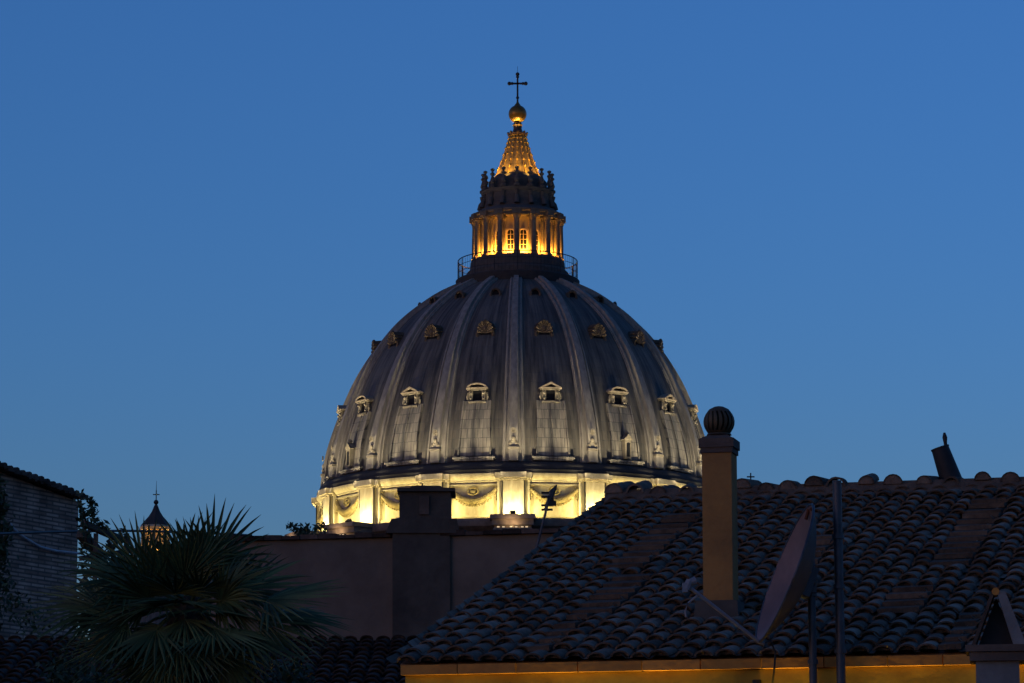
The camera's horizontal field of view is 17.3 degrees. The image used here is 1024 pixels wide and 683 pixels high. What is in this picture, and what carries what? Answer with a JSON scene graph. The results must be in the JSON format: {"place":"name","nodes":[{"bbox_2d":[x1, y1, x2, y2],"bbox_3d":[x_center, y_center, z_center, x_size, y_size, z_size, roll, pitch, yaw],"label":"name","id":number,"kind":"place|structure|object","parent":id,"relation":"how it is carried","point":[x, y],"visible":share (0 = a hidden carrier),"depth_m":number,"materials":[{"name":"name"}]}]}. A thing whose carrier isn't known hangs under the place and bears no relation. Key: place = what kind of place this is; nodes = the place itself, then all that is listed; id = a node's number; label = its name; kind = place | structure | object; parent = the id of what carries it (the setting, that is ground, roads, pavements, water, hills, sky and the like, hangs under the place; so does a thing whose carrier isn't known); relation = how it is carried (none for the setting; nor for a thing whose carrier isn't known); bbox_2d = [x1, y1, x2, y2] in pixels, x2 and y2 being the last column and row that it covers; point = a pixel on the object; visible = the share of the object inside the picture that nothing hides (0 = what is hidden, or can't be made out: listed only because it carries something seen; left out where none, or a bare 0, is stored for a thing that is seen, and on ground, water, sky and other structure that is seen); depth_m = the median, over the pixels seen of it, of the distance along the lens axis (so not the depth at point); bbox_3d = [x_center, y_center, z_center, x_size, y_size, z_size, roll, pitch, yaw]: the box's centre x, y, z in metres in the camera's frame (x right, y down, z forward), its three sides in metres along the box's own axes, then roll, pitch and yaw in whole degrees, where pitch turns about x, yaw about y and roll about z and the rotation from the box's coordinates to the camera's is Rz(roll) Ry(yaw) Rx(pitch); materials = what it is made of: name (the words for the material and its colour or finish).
{"place":"outdoors","nodes":[
{"label":"outdoors","id":0,"kind":"place"},
{"bbox_2d":[76,521,129,682],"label":"pergola","id":1,"kind":"object","parent":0,"point":[88,540],"visible":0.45,"depth_m":27.22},
{"bbox_2d":[48,489,130,650],"bbox_3d":[-3.256,1.888,27.056,0.931,1.428,0.586,0,-10,0],"label":"climbing vine","id":2,"kind":"object","parent":1,"relation":"attached to","point":[90,501],"visible":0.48,"depth_m":27.12,"materials":[{"name":"green plant"}]},
{"bbox_2d":[207,645,317,682],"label":"shrub","id":3,"kind":"object","parent":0,"point":[284,673],"visible":0.31,"depth_m":19.30,"materials":[{"name":"green plant"}]},
{"bbox_2d":[0,0,1023,633],"label":"sky","id":4,"kind":"structure","parent":0,"point":[213,213],"materials":[{"name":"blue"}]},
{"bbox_2d":[386,406,1023,682],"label":"ochre house","id":5,"kind":"structure","parent":0,"point":[593,594],"depth_m":24.18,"materials":[{"name":"tile"}]},
{"bbox_2d":[535,485,556,547],"bbox_3d":[0.285,2.099,34.911,0.368,1.198,0.817,0,-10,0],"label":"television aerial","id":6,"kind":"object","parent":5,"relation":"on","point":[550,502],"visible":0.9,"depth_m":34.99,"materials":[{"name":"metal"}]},
{"bbox_2d":[808,559,817,682],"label":"steel mast","id":7,"kind":"object","parent":5,"relation":"attached to","point":[812,661],"visible":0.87,"depth_m":22.03,"materials":[{"name":"grey metal"}]},
{"bbox_2d":[682,503,819,682],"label":"satellite dish","id":8,"kind":"object","parent":7,"relation":"attached to","point":[793,578],"visible":1,"depth_m":22.03,"materials":[{"name":"paint"}]},
{"bbox_2d":[832,480,846,682],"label":"steel mast","id":9,"kind":"object","parent":5,"relation":"attached to","point":[840,651],"visible":1,"depth_m":22.04,"materials":[{"name":"grey metal"}]},
{"bbox_2d":[931,433,961,478],"bbox_3d":[3.794,1.076,29.215,0.298,0.572,0.196,0,-10,0],"label":"flue pipe","id":10,"kind":"object","parent":5,"relation":"on","point":[945,463],"visible":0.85,"depth_m":29.15,"materials":[{"name":"metal"}]},
{"bbox_2d":[965,588,1023,682],"bbox_3d":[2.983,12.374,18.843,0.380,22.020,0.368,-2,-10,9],"label":"capped chimney","id":11,"kind":"object","parent":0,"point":[996,654],"visible":1,"depth_m":20.52,"materials":[{"name":"concrete"}]},
{"label":"ground","id":12,"kind":"structure","parent":0,"visible":0},
{"bbox_2d":[0,461,85,639],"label":"brick house","id":13,"kind":"structure","parent":12,"relation":"on","point":[39,503],"depth_m":46.33,"materials":[{"name":"brick"}]},
{"bbox_2d":[0,473,54,637],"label":"ivy","id":14,"kind":"object","parent":13,"relation":"attached to","point":[4,553],"visible":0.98,"depth_m":44.69,"materials":[{"name":"green plant"}]},
{"bbox_2d":[9,523,79,554],"bbox_3d":[-6.457,2.730,46.429,0.038,0.304,1.645,-5,-11,28],"label":"pale cable","id":15,"kind":"object","parent":13,"relation":"attached to","point":[38,545],"visible":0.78,"depth_m":46.36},
{"bbox_2d":[98,481,183,630],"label":"church cupola","id":16,"kind":"object","parent":12,"relation":"on","point":[154,516],"visible":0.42,"depth_m":330.72,"materials":[{"name":"stone"}]},
{"bbox_2d":[0,635,416,682],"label":"lean to","id":17,"kind":"object","parent":12,"relation":"on","point":[355,661],"visible":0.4,"depth_m":34.35,"materials":[{"name":"tile"}]},
{"bbox_2d":[191,486,560,643],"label":"plaster house","id":18,"kind":"structure","parent":12,"relation":"on","point":[422,564],"depth_m":36.06,"materials":[{"name":"paint"}]},
{"bbox_2d":[0,530,251,535],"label":"overhead cable","id":19,"kind":"object","parent":18,"relation":"attached to","point":[46,532],"visible":0.49,"depth_m":28.75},
{"bbox_2d":[286,521,328,535],"bbox_3d":[-2.196,2.088,36.492,0.542,0.297,0.244,0,-10,0],"label":"shrub","id":20,"kind":"object","parent":18,"relation":"on","point":[301,530],"depth_m":36.53,"materials":[{"name":"green plant"}]},
{"bbox_2d":[284,66,704,535],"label":"domed basilica","id":21,"kind":"structure","parent":12,"relation":"on","point":[510,375],"depth_m":466.43,"materials":[{"name":"stone"}]},
{"bbox_2d":[336,405,346,425],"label":"dormer window","id":22,"kind":"structure","parent":21,"relation":"in","point":[340,408],"depth_m":480.94,"materials":[{"name":"stone"}]},
{"bbox_2d":[355,395,373,415],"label":"dormer window","id":23,"kind":"structure","parent":21,"relation":"in","point":[364,402],"depth_m":472.10,"materials":[{"name":"stone"}]},
{"bbox_2d":[371,340,380,353],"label":"dormer window","id":24,"kind":"structure","parent":21,"relation":"in","point":[374,344],"depth_m":483.77,"materials":[{"name":"stone"}]},
{"bbox_2d":[387,330,403,348],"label":"dormer window","id":25,"kind":"structure","parent":21,"relation":"in","point":[394,339],"depth_m":476.38,"materials":[{"name":"beige stone"}]},
{"bbox_2d":[401,387,423,407],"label":"dormer window","id":26,"kind":"structure","parent":21,"relation":"in","point":[411,395],"depth_m":465.35,"materials":[{"name":"stone"}]},
{"bbox_2d":[424,323,442,341],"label":"dormer window","id":27,"kind":"structure","parent":21,"relation":"in","point":[431,331],"depth_m":470.72,"materials":[{"name":"beige stone"}]},
{"bbox_2d":[429,296,439,304],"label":"round window","id":28,"kind":"structure","parent":21,"relation":"in","point":[433,299],"depth_m":481.29,"materials":[{"name":"grey metal"}]},
{"bbox_2d":[454,290,466,298],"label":"round window","id":29,"kind":"structure","parent":21,"relation":"in","point":[459,294],"depth_m":477.31,"materials":[{"name":"grey metal"}]},
{"bbox_2d":[466,383,488,402],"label":"dormer window","id":30,"kind":"structure","parent":21,"relation":"in","point":[477,391],"depth_m":461.27,"materials":[{"name":"stone"}]},
{"bbox_2d":[476,319,495,336],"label":"dormer window","id":31,"kind":"structure","parent":21,"relation":"in","point":[485,327],"depth_m":467.51,"materials":[{"name":"brown stone"}]},
{"bbox_2d":[490,287,501,295],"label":"round window","id":32,"kind":"structure","parent":21,"relation":"in","point":[494,291],"depth_m":474.99,"materials":[{"name":"grey metal"}]},
{"bbox_2d":[529,287,541,295],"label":"round window","id":33,"kind":"structure","parent":21,"relation":"in","point":[534,291],"depth_m":474.87,"materials":[{"name":"grey metal"}]},
{"bbox_2d":[534,319,553,336],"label":"dormer window","id":34,"kind":"structure","parent":21,"relation":"in","point":[543,327],"depth_m":467.28,"materials":[{"name":"brown stone"}]},
{"bbox_2d":[539,382,561,402],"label":"dormer window","id":35,"kind":"structure","parent":21,"relation":"in","point":[550,391],"depth_m":460.99,"materials":[{"name":"stone"}]},
{"bbox_2d":[566,290,577,298],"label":"round window","id":36,"kind":"structure","parent":21,"relation":"in","point":[572,293],"depth_m":476.96,"materials":[{"name":"grey metal"}]},
{"bbox_2d":[587,322,606,340],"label":"dormer window","id":37,"kind":"structure","parent":21,"relation":"in","point":[597,330],"depth_m":470.26,"materials":[{"name":"brown stone"}]},
{"bbox_2d":[593,295,603,303],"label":"round window","id":38,"kind":"structure","parent":21,"relation":"in","point":[599,298],"depth_m":480.70,"materials":[{"name":"grey metal"}]},
{"bbox_2d":[606,387,628,406],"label":"dormer window","id":39,"kind":"structure","parent":21,"relation":"in","point":[616,394],"depth_m":464.67,"materials":[{"name":"stone"}]},
{"bbox_2d":[628,330,644,347],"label":"dormer window","id":40,"kind":"structure","parent":21,"relation":"in","point":[637,337],"depth_m":475.68,"materials":[{"name":"beige stone"}]},
{"bbox_2d":[652,339,663,353],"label":"dormer window","id":41,"kind":"structure","parent":21,"relation":"in","point":[659,343],"depth_m":482.70,"materials":[{"name":"stone"}]},
{"bbox_2d":[657,394,676,414],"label":"dormer window","id":42,"kind":"structure","parent":21,"relation":"in","point":[666,400],"depth_m":471.41,"materials":[{"name":"stone"}]},
{"bbox_2d":[687,404,698,424],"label":"dormer window","id":43,"kind":"structure","parent":21,"relation":"in","point":[693,409],"depth_m":479.65,"materials":[{"name":"stone"}]},
{"bbox_3d":[-1.738,2.713,17.798,0.500,0.400,0.500,0,-10,0],"label":"plant pot","id":44,"kind":"object","parent":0,"visible":0},
{"bbox_2d":[17,495,354,682],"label":"fan palm","id":45,"kind":"object","parent":44,"relation":"in","point":[187,646],"visible":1,"depth_m":17.81,"materials":[{"name":"green plant"}]}
]}

